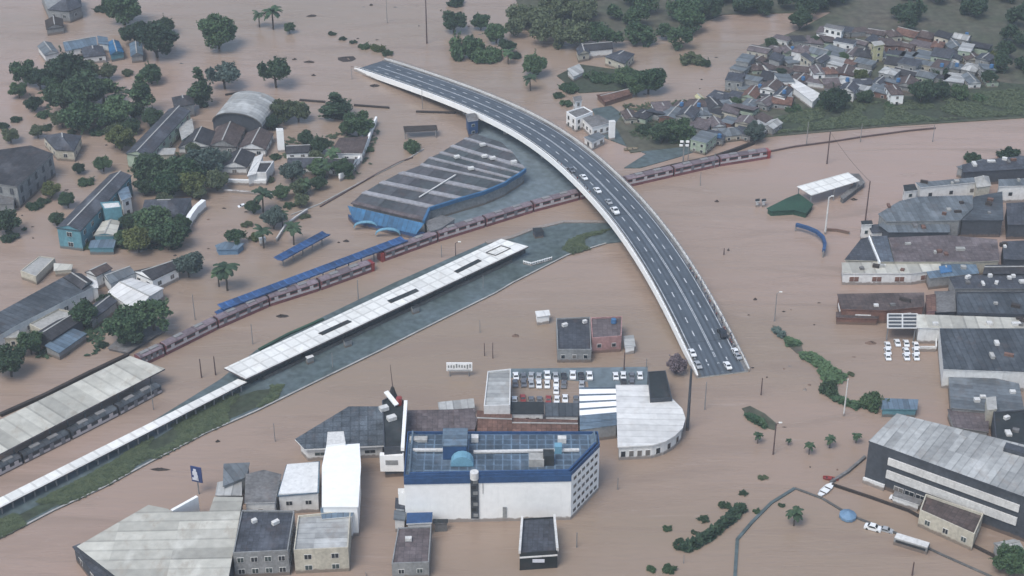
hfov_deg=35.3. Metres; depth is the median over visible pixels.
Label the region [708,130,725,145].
house
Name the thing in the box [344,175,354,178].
bush
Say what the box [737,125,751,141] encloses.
house
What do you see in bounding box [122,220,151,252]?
tree
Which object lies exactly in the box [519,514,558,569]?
entrance block
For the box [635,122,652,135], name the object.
bush
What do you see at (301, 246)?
platform canopy
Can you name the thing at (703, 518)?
bush
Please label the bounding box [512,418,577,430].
building
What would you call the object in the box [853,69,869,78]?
tree
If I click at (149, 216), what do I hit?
tree
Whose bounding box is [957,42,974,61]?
house
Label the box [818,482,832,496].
boat
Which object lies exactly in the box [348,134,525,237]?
depot
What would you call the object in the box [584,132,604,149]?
gatehouse
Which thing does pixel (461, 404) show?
shed
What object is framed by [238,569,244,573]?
window
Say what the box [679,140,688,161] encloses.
floodlight mast
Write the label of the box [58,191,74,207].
tree
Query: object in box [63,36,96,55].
house
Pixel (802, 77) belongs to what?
house
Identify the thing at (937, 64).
house
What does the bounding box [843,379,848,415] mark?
pole
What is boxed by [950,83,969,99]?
tree
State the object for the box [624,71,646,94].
tree
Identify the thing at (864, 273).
building
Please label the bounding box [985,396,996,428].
house
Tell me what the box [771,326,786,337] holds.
islet weeds
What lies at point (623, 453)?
window
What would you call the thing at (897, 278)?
window
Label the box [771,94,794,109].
house
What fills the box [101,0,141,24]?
tree
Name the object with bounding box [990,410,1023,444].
building
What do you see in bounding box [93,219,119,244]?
covered court
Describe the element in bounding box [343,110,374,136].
tree
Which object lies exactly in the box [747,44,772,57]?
house
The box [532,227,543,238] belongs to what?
guard hut
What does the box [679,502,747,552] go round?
islet weeds
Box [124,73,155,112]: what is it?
tree
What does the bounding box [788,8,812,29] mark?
tree
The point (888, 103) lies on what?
bush
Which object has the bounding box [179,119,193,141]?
annex
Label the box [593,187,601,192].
car
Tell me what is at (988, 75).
tree
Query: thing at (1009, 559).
tree
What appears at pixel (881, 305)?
warehouse
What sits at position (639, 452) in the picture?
window
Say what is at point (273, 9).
palm tree
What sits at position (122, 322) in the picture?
tree
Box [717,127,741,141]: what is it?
house
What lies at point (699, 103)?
house
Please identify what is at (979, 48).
house
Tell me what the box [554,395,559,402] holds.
car
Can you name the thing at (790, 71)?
house
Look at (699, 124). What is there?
house
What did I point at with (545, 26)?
woodland
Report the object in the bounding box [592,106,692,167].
road
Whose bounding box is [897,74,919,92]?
house
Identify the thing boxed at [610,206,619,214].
van
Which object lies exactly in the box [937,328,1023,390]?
warehouse
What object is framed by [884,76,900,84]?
house
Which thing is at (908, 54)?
house
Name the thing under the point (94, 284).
building
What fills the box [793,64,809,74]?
house
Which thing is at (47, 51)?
house
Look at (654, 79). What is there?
tree
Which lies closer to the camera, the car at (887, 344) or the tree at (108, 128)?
the car at (887, 344)
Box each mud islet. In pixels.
[742,406,776,429]
[789,345,802,352]
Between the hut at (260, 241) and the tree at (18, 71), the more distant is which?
the tree at (18, 71)
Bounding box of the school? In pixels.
[56,171,132,250]
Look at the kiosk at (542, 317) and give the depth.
536.08 m
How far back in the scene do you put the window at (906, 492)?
453.51 m
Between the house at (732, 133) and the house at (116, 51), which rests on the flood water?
the house at (116, 51)
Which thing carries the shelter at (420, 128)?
in the flood water
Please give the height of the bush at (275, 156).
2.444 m
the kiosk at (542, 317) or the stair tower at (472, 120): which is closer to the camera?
the kiosk at (542, 317)
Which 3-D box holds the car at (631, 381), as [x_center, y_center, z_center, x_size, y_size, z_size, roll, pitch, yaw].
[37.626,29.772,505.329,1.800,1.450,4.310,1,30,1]
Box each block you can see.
[100,201,123,229]
[326,431,345,447]
[379,366,407,477]
[398,488,405,519]
[404,428,599,522]
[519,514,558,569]
[961,156,1023,183]
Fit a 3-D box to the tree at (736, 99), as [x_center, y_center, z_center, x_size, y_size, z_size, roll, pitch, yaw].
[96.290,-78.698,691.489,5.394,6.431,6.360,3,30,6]
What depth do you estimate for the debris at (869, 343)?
526.25 m
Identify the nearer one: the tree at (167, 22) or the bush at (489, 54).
the bush at (489, 54)
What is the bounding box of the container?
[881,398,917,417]
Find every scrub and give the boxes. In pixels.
[35,323,106,358]
[38,69,129,125]
[116,229,191,250]
[130,152,224,193]
[282,129,379,177]
[619,99,759,144]
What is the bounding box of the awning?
[939,265,951,273]
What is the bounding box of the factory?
[862,413,1023,541]
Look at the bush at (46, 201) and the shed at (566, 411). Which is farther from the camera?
the bush at (46, 201)
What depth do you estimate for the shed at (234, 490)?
451.31 m
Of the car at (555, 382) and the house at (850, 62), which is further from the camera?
the house at (850, 62)
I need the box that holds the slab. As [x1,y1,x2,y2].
[107,326,165,353]
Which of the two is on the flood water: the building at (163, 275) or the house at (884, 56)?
the building at (163, 275)
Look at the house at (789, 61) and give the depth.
729.18 m
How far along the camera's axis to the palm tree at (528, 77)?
705.16 m
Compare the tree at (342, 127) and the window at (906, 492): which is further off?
the tree at (342, 127)
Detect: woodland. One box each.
[504,0,597,49]
[588,0,710,50]
[700,0,1023,73]
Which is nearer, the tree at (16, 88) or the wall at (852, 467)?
the wall at (852, 467)
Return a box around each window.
[9,188,14,194]
[237,557,243,562]
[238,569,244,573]
[250,557,257,561]
[252,568,258,573]
[264,556,271,561]
[265,568,272,572]
[278,555,284,560]
[279,567,285,571]
[304,554,311,559]
[305,565,312,569]
[314,452,324,455]
[331,553,338,557]
[332,564,339,568]
[364,449,375,452]
[398,569,403,573]
[620,451,625,456]
[629,450,633,456]
[637,450,641,455]
[645,450,649,455]
[849,276,858,281]
[871,276,881,281]
[894,276,904,281]
[894,486,903,492]
[904,490,914,496]
[915,494,923,499]
[920,274,926,279]
[960,536,966,542]
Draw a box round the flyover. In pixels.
[354,57,749,378]
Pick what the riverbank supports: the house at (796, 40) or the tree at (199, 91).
the house at (796, 40)
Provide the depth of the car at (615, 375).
507.69 m
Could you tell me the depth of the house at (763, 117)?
674.88 m
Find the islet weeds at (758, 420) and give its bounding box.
[743,412,767,428]
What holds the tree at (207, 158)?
on the ground
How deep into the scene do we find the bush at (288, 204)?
610.72 m
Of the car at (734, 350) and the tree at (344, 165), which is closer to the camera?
the car at (734, 350)
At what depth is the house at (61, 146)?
646.84 m
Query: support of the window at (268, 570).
in the apartment house at (264, 542)
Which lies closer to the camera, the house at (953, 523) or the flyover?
the house at (953, 523)
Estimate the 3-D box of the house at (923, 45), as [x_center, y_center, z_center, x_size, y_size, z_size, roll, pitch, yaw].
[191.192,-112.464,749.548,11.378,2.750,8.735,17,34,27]
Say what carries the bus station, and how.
on the embankment
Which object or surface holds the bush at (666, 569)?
on the flood water
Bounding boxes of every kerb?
[7,243,606,534]
[485,220,606,243]
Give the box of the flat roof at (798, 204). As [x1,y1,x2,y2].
[767,193,812,217]
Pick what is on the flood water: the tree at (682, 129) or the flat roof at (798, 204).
the flat roof at (798, 204)
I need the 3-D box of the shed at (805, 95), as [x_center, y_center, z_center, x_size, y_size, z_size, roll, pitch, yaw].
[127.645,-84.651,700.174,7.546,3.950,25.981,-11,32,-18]
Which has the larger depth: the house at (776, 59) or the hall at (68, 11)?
the hall at (68, 11)
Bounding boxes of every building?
[29,309,68,330]
[63,272,92,289]
[85,262,112,288]
[87,277,98,301]
[88,239,115,254]
[103,266,135,290]
[108,278,163,308]
[134,260,178,287]
[143,198,191,216]
[178,126,215,154]
[210,121,245,151]
[222,148,255,174]
[238,127,273,156]
[247,153,263,186]
[248,161,274,183]
[285,144,311,158]
[287,157,324,174]
[327,157,357,175]
[334,136,368,162]
[407,409,475,430]
[453,408,476,430]
[477,410,511,430]
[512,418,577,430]
[647,370,671,402]
[841,262,940,284]
[871,41,884,62]
[915,177,974,196]
[915,314,1023,343]
[925,264,978,289]
[934,291,955,314]
[947,409,988,434]
[948,273,1023,296]
[948,377,1023,412]
[954,291,1023,317]
[973,175,990,197]
[983,264,1023,274]
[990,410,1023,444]
[997,178,1023,202]
[999,240,1023,264]
[1005,202,1023,238]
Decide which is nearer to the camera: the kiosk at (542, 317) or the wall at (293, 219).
the kiosk at (542, 317)
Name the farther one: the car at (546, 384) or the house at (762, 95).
the house at (762, 95)
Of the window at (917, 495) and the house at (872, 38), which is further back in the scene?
the house at (872, 38)
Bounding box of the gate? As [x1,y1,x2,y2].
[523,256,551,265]
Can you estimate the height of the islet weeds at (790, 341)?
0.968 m
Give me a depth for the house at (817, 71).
713.22 m
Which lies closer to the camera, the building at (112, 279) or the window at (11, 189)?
the building at (112, 279)
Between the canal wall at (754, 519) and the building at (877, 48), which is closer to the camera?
the canal wall at (754, 519)
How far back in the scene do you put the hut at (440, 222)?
590.27 m
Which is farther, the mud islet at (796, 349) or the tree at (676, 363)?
the mud islet at (796, 349)
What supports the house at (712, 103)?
on the riverbank
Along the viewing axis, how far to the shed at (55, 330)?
525.12 m
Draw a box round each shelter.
[403,125,437,138]
[839,509,856,521]
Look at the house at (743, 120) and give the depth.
672.29 m
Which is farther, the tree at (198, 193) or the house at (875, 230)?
the tree at (198, 193)
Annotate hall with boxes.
[0,277,93,347]
[42,0,82,22]
[212,91,274,134]
[295,406,383,460]
[484,369,510,413]
[579,387,616,440]
[616,385,684,459]
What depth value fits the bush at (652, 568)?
427.21 m
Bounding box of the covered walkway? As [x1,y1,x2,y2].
[0,379,246,513]
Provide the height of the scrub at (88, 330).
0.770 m
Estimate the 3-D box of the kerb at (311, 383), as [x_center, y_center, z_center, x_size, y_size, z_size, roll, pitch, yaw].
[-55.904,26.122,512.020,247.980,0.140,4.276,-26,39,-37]
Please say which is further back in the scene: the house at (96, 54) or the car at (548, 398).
the house at (96, 54)
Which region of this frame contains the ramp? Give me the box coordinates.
[840,174,864,202]
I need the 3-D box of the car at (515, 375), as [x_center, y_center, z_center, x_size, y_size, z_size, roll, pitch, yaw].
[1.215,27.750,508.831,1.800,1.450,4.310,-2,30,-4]
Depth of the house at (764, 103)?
688.64 m
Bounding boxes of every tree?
[0,207,21,234]
[0,342,26,376]
[1,128,18,142]
[7,82,26,97]
[9,59,38,84]
[14,330,42,354]
[22,93,43,110]
[27,68,48,89]
[28,124,43,137]
[39,179,60,197]
[40,74,61,87]
[41,78,73,109]
[44,45,92,81]
[48,212,64,225]
[49,111,67,127]
[56,95,99,133]
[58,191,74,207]
[63,68,104,102]
[68,298,98,325]
[71,162,85,173]
[87,60,101,72]
[91,155,112,171]
[94,77,122,103]
[96,62,116,78]
[96,108,117,126]
[96,293,114,301]
[97,95,139,124]
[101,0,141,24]
[102,122,117,133]
[102,304,143,337]
[104,124,136,150]
[113,228,127,245]
[117,325,144,343]
[118,20,146,40]
[118,213,135,228]
[121,115,140,132]
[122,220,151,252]
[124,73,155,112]
[127,152,169,180]
[129,103,141,117]
[130,178,153,194]
[130,297,173,330]
[131,205,171,230]
[134,20,179,57]
[138,61,162,83]
[141,105,163,126]
[148,221,187,249]
[149,164,182,195]
[155,192,172,198]
[156,13,174,29]
[164,154,206,175]
[171,213,191,228]
[171,251,204,276]
[178,171,206,195]
[185,142,200,150]
[185,146,224,176]
[186,66,212,107]
[191,186,206,199]
[196,12,237,48]
[204,61,240,88]
[205,165,228,190]
[211,270,224,286]
[212,261,239,290]
[218,150,232,163]
[224,228,247,244]
[244,200,261,213]
[251,186,273,211]
[252,10,265,26]
[253,224,272,247]
[257,56,291,87]
[259,205,285,228]
[262,5,282,29]
[265,114,282,129]
[269,98,294,122]
[272,183,290,199]
[278,160,307,182]
[279,210,288,226]
[283,221,302,244]
[284,22,295,32]
[288,100,310,121]
[289,176,311,194]
[294,193,309,206]
[297,129,313,144]
[299,177,311,190]
[306,157,330,176]
[307,150,323,157]
[308,133,331,152]
[310,174,327,189]
[316,158,332,178]
[317,91,352,119]
[324,146,340,159]
[331,158,355,175]
[338,122,356,135]
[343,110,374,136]
[440,10,466,31]
[470,12,489,29]
[482,23,508,42]
[497,38,516,51]
[501,48,513,63]
[522,48,547,74]
[523,73,536,90]
[614,61,635,86]
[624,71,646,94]
[634,68,666,93]
[648,119,671,142]
[665,117,696,143]
[666,352,687,373]
[730,97,741,103]
[743,120,765,140]
[753,432,763,443]
[764,37,777,45]
[774,68,786,73]
[785,505,803,525]
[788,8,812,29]
[804,441,815,454]
[811,33,819,40]
[818,82,851,111]
[824,434,835,447]
[839,49,848,58]
[852,433,861,442]
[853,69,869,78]
[856,90,874,101]
[907,79,939,101]
[931,67,948,74]
[933,78,950,99]
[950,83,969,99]
[981,70,998,82]
[988,540,1023,574]
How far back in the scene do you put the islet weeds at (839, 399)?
495.92 m
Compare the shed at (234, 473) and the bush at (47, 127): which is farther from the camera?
the bush at (47, 127)
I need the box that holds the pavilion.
[172,95,194,116]
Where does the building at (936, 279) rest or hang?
in the flood water
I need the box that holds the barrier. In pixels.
[771,127,935,151]
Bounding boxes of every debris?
[151,468,169,470]
[276,314,288,317]
[338,56,355,61]
[865,341,875,344]
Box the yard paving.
[425,121,575,232]
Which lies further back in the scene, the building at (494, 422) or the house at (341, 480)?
the building at (494, 422)
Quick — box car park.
[511,367,647,386]
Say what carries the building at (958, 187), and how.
on the flood water
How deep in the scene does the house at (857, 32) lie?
762.89 m
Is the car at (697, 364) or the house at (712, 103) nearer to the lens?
the car at (697, 364)
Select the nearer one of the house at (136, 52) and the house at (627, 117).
the house at (627, 117)
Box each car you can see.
[512,379,517,386]
[512,396,517,401]
[513,372,518,379]
[520,372,526,380]
[520,379,526,387]
[520,394,525,401]
[528,372,533,379]
[528,379,533,387]
[528,396,533,401]
[536,372,541,379]
[536,380,541,388]
[536,396,541,401]
[544,370,550,379]
[544,380,549,388]
[546,395,550,401]
[552,372,558,378]
[553,379,558,385]
[553,386,558,394]
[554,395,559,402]
[561,372,566,379]
[561,380,566,388]
[562,394,567,402]
[567,167,574,172]
[570,370,575,379]
[573,395,578,402]
[578,372,583,379]
[579,174,587,179]
[579,380,584,386]
[586,371,592,379]
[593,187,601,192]
[605,199,612,204]
[612,372,618,379]
[620,371,625,377]
[620,378,625,384]
[629,372,634,379]
[629,379,634,384]
[637,371,642,379]
[688,349,696,356]
[693,360,701,368]
[717,328,727,337]
[723,361,731,369]
[731,347,739,355]
[733,352,741,359]
[881,526,893,533]
[884,341,890,348]
[884,347,891,354]
[884,353,891,360]
[893,339,900,346]
[902,347,909,354]
[902,353,909,360]
[903,340,909,346]
[912,341,919,348]
[912,347,919,354]
[912,353,919,360]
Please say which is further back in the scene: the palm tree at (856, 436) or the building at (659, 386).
the building at (659, 386)
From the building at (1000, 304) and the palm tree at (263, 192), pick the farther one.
the palm tree at (263, 192)
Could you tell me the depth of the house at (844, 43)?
744.59 m
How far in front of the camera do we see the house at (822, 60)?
725.01 m
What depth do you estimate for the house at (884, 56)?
736.91 m
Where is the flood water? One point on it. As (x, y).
(704, 466)
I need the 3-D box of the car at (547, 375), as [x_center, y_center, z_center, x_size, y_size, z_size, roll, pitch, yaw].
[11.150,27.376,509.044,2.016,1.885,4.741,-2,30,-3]
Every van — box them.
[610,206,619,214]
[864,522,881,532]
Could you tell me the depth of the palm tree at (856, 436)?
476.22 m
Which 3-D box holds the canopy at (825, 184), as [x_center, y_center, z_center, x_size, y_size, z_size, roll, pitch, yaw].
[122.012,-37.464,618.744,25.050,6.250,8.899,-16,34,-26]
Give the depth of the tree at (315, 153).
640.83 m
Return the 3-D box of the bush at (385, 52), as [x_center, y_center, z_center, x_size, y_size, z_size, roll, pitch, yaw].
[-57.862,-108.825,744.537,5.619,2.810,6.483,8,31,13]
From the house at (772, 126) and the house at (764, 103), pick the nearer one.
the house at (772, 126)
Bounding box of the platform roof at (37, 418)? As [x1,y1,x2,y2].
[0,356,164,454]
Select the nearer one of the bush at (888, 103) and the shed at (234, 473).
the shed at (234, 473)
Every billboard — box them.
[190,466,202,493]
[446,362,471,376]
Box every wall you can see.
[0,353,128,416]
[171,496,199,511]
[186,199,206,229]
[224,189,272,194]
[227,179,266,185]
[258,318,323,350]
[276,209,307,241]
[291,148,423,214]
[299,99,324,102]
[320,157,412,206]
[338,116,377,181]
[354,104,388,108]
[416,110,455,113]
[633,141,754,173]
[733,487,795,575]
[795,487,991,575]
[829,455,865,482]
[832,483,994,556]
[868,236,880,263]
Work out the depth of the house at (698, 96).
691.96 m
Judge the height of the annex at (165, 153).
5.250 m
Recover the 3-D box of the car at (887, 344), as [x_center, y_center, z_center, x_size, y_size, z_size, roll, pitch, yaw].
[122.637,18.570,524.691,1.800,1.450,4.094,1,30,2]
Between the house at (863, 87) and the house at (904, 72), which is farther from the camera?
the house at (904, 72)
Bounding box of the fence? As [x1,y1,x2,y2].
[919,339,936,351]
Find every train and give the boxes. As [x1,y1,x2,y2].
[0,382,161,475]
[134,259,374,362]
[376,148,770,261]
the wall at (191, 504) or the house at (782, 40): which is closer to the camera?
the wall at (191, 504)
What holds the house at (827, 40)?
on the riverbank
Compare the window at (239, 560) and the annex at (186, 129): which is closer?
the window at (239, 560)
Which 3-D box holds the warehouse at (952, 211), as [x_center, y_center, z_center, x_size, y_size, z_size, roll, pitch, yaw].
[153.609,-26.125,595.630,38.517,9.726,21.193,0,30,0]
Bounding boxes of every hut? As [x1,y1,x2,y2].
[259,236,265,245]
[425,215,455,231]
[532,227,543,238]
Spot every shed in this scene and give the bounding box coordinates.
[38,315,83,347]
[44,328,86,359]
[45,16,63,35]
[54,263,72,276]
[91,295,117,329]
[215,306,234,314]
[215,481,241,496]
[223,462,249,493]
[433,519,447,531]
[438,398,474,409]
[511,402,543,418]
[544,402,578,419]
[567,64,583,80]
[623,335,635,354]
[791,78,819,107]
[836,312,878,324]
[892,491,922,511]
[956,159,984,177]
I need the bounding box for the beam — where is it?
[826,228,849,233]
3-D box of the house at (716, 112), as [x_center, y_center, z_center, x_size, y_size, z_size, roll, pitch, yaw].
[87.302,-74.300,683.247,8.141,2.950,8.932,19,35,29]
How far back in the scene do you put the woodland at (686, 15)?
758.41 m
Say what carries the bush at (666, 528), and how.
on the flood water
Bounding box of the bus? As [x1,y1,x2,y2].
[893,533,929,554]
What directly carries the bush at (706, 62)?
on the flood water
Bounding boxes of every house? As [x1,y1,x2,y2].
[3,330,18,347]
[20,256,55,284]
[37,41,58,61]
[43,132,81,161]
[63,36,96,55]
[81,45,105,62]
[97,36,108,52]
[108,39,123,61]
[129,41,142,62]
[215,241,243,254]
[233,510,295,575]
[244,470,281,509]
[277,461,319,512]
[294,512,351,573]
[320,507,353,538]
[322,443,360,535]
[392,526,431,575]
[394,510,405,531]
[395,498,404,510]
[406,512,432,530]
[556,317,590,362]
[566,106,592,131]
[573,96,581,108]
[576,43,589,62]
[582,41,612,57]
[582,115,608,134]
[591,316,621,353]
[597,88,633,105]
[604,50,634,69]
[620,109,638,124]
[633,108,654,123]
[646,108,665,121]
[650,101,671,110]
[658,106,680,122]
[672,100,685,107]
[675,105,699,122]
[682,98,706,109]
[689,117,711,133]
[690,130,717,154]
[694,93,703,99]
[699,107,711,118]
[704,96,722,108]
[706,90,730,99]
[707,115,726,130]
[708,108,723,118]
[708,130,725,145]
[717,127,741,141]
[719,99,736,104]
[721,103,740,117]
[721,115,736,127]
[725,72,745,91]
[728,103,759,115]
[729,64,751,74]
[729,90,743,98]
[734,114,757,126]
[735,53,755,66]
[736,84,749,91]
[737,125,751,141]
[741,85,759,101]
[742,74,763,85]
[742,98,757,106]
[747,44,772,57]
[750,63,764,74]
[750,81,763,87]
[754,55,769,64]
[754,112,772,122]
[755,95,772,111]
[755,120,767,139]
[758,88,771,97]
[759,78,783,94]
[760,70,775,82]
[761,62,777,72]
[764,118,782,134]
[769,45,782,53]
[769,52,784,65]
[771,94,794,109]
[773,34,790,45]
[773,86,793,99]
[774,73,794,85]
[775,65,794,76]
[782,44,793,55]
[784,56,799,67]
[789,35,807,47]
[791,45,809,55]
[792,73,809,85]
[793,53,814,60]
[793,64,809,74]
[800,52,814,65]
[804,35,824,47]
[805,76,822,89]
[809,46,831,56]
[809,64,824,78]
[814,53,830,66]
[816,26,825,35]
[819,35,834,47]
[819,77,840,89]
[822,66,838,77]
[823,44,846,56]
[824,23,844,37]
[824,83,840,90]
[826,55,845,69]
[833,37,856,48]
[837,64,856,76]
[838,25,853,37]
[839,75,854,86]
[840,81,859,102]
[844,59,857,66]
[845,46,857,59]
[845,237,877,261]
[850,27,869,37]
[852,77,872,85]
[853,48,871,59]
[853,57,877,69]
[853,67,871,76]
[855,39,869,48]
[857,84,876,92]
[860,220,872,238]
[865,34,880,49]
[866,28,884,37]
[869,82,886,98]
[870,224,881,239]
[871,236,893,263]
[872,76,885,84]
[878,38,899,51]
[878,66,900,78]
[882,50,886,60]
[883,55,901,67]
[884,29,902,41]
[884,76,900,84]
[884,84,904,104]
[886,50,905,56]
[895,41,916,51]
[895,66,916,76]
[896,26,919,41]
[897,57,922,70]
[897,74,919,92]
[899,50,915,58]
[902,184,917,199]
[910,39,932,51]
[912,49,931,60]
[913,69,937,82]
[916,30,934,41]
[916,58,933,71]
[918,494,983,550]
[925,294,935,314]
[930,41,944,50]
[930,47,953,61]
[930,59,950,74]
[934,30,952,42]
[934,74,949,82]
[943,72,964,85]
[944,38,959,49]
[947,47,961,62]
[948,62,963,72]
[952,32,971,44]
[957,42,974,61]
[960,63,977,75]
[961,72,981,88]
[962,51,977,63]
[971,41,992,54]
[975,52,994,64]
[977,63,995,78]
[981,78,999,87]
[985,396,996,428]
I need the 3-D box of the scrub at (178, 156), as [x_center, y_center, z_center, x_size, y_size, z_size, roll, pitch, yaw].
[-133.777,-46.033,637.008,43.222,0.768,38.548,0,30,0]
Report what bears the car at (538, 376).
on the car park
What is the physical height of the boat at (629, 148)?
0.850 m
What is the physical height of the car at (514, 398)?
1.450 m
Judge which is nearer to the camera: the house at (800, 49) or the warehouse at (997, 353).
the warehouse at (997, 353)
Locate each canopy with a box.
[217,236,407,309]
[274,231,329,265]
[797,172,859,201]
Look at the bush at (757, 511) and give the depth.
449.19 m
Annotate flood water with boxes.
[0,0,1023,575]
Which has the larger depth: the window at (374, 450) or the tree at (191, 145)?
the tree at (191, 145)
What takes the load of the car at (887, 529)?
on the flood water
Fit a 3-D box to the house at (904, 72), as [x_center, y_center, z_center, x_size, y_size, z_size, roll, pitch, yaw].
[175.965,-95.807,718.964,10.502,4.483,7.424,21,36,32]
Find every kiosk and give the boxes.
[305,355,313,364]
[343,338,351,347]
[411,305,419,314]
[535,310,549,324]
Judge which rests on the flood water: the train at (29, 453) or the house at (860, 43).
the train at (29, 453)
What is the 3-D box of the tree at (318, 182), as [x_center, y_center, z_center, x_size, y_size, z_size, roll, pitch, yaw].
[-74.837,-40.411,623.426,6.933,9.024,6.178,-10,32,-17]
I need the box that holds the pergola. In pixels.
[886,313,917,340]
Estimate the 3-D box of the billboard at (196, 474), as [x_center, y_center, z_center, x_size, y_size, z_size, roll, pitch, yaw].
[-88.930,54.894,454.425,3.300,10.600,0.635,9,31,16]
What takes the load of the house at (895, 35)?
on the riverbank
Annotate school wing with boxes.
[126,105,190,167]
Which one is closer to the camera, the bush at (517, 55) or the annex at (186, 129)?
the annex at (186, 129)
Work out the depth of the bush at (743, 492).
456.14 m
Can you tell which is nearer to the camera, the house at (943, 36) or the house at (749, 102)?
the house at (749, 102)
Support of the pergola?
on the flood water
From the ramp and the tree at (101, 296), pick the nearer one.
the tree at (101, 296)
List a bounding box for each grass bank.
[557,64,629,92]
[766,82,1023,134]
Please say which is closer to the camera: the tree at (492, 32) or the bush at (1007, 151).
the bush at (1007, 151)
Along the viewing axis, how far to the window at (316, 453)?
469.34 m
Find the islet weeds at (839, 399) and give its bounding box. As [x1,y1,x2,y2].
[828,394,860,410]
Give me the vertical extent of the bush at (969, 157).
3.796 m
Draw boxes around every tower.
[276,128,284,152]
[465,113,478,136]
[608,120,615,140]
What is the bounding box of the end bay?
[117,186,132,214]
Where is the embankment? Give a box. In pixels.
[0,222,621,535]
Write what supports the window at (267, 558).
in the apartment house at (264, 542)
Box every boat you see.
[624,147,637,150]
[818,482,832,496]
[823,476,838,480]
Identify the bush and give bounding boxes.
[0,122,9,128]
[0,231,19,242]
[10,116,21,122]
[25,198,43,210]
[35,109,52,118]
[38,197,51,204]
[43,123,51,130]
[67,129,76,133]
[77,176,94,186]
[84,241,89,249]
[89,126,103,135]
[92,4,108,13]
[97,341,108,348]
[121,68,133,76]
[240,220,252,226]
[247,232,263,241]
[268,175,274,182]
[269,153,281,160]
[283,202,295,209]
[299,213,310,219]
[328,31,336,35]
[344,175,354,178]
[358,41,370,49]
[366,147,373,152]
[370,43,386,51]
[381,49,393,56]
[403,138,420,153]
[446,0,463,7]
[449,30,485,61]
[470,44,502,63]
[512,51,521,58]
[553,92,564,98]
[557,81,579,93]
[559,100,572,106]
[583,70,604,83]
[599,73,615,84]
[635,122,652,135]
[646,565,656,572]
[662,525,671,531]
[662,563,677,573]
[668,137,683,143]
[673,537,684,550]
[679,51,702,65]
[695,57,710,66]
[695,515,709,522]
[718,501,731,508]
[738,489,748,496]
[752,507,760,513]
[757,475,768,479]
[784,103,802,112]
[814,100,827,108]
[818,379,838,396]
[847,371,854,376]
[857,391,889,413]
[884,101,893,107]
[963,151,981,162]
[972,93,988,100]
[996,146,1020,157]
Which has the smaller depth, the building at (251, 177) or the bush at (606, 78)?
the building at (251, 177)
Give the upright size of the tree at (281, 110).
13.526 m
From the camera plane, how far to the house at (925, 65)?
726.67 m
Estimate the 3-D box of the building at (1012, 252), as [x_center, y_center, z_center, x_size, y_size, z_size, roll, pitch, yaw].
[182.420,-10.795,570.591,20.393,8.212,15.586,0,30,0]
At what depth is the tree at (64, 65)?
704.34 m
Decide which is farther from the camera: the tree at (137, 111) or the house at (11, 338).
the tree at (137, 111)
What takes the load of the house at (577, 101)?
on the flood water
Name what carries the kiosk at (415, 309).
on the embankment
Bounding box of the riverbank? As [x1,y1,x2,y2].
[516,0,1023,152]
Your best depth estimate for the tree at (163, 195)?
608.17 m
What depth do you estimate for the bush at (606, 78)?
715.04 m
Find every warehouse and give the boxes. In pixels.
[0,145,55,207]
[77,497,242,575]
[837,292,923,322]
[878,195,972,235]
[878,222,949,240]
[888,235,999,274]
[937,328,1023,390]
[960,192,1003,236]
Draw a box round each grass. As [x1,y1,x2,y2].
[0,384,284,537]
[561,228,609,253]
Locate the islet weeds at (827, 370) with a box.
[798,351,847,383]
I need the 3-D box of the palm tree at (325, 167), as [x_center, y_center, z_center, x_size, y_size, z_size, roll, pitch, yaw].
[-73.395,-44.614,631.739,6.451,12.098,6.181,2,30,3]
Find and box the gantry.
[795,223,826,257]
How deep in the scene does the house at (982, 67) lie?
717.46 m
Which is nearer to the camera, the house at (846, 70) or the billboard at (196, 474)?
the billboard at (196, 474)
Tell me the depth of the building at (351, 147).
648.01 m
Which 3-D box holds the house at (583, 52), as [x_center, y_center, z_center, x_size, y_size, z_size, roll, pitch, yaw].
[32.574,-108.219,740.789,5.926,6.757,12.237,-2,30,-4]
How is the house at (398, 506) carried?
on the flood water
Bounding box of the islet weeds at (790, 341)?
[783,336,802,346]
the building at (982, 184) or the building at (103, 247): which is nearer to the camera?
the building at (103, 247)
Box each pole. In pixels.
[425,0,427,43]
[704,382,706,409]
[772,422,781,454]
[774,291,781,321]
[824,195,833,234]
[826,131,830,163]
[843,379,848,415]
[865,181,870,220]
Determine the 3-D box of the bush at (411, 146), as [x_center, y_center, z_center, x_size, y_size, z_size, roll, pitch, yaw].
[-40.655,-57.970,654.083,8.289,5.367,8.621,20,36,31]
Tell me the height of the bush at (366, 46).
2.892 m
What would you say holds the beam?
on the flood water
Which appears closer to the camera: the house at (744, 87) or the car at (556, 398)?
the car at (556, 398)
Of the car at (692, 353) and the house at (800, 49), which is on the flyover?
the car at (692, 353)
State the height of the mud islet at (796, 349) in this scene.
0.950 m
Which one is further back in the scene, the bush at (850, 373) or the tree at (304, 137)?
the tree at (304, 137)
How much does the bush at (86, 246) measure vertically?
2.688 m
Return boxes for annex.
[0,195,14,210]
[72,543,109,575]
[157,148,175,161]
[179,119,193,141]
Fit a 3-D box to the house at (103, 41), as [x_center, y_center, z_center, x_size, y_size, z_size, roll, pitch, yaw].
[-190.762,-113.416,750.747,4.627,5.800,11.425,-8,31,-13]
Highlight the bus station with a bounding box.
[224,239,528,385]
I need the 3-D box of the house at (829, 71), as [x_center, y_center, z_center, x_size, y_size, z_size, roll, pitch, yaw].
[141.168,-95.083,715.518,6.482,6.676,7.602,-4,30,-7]

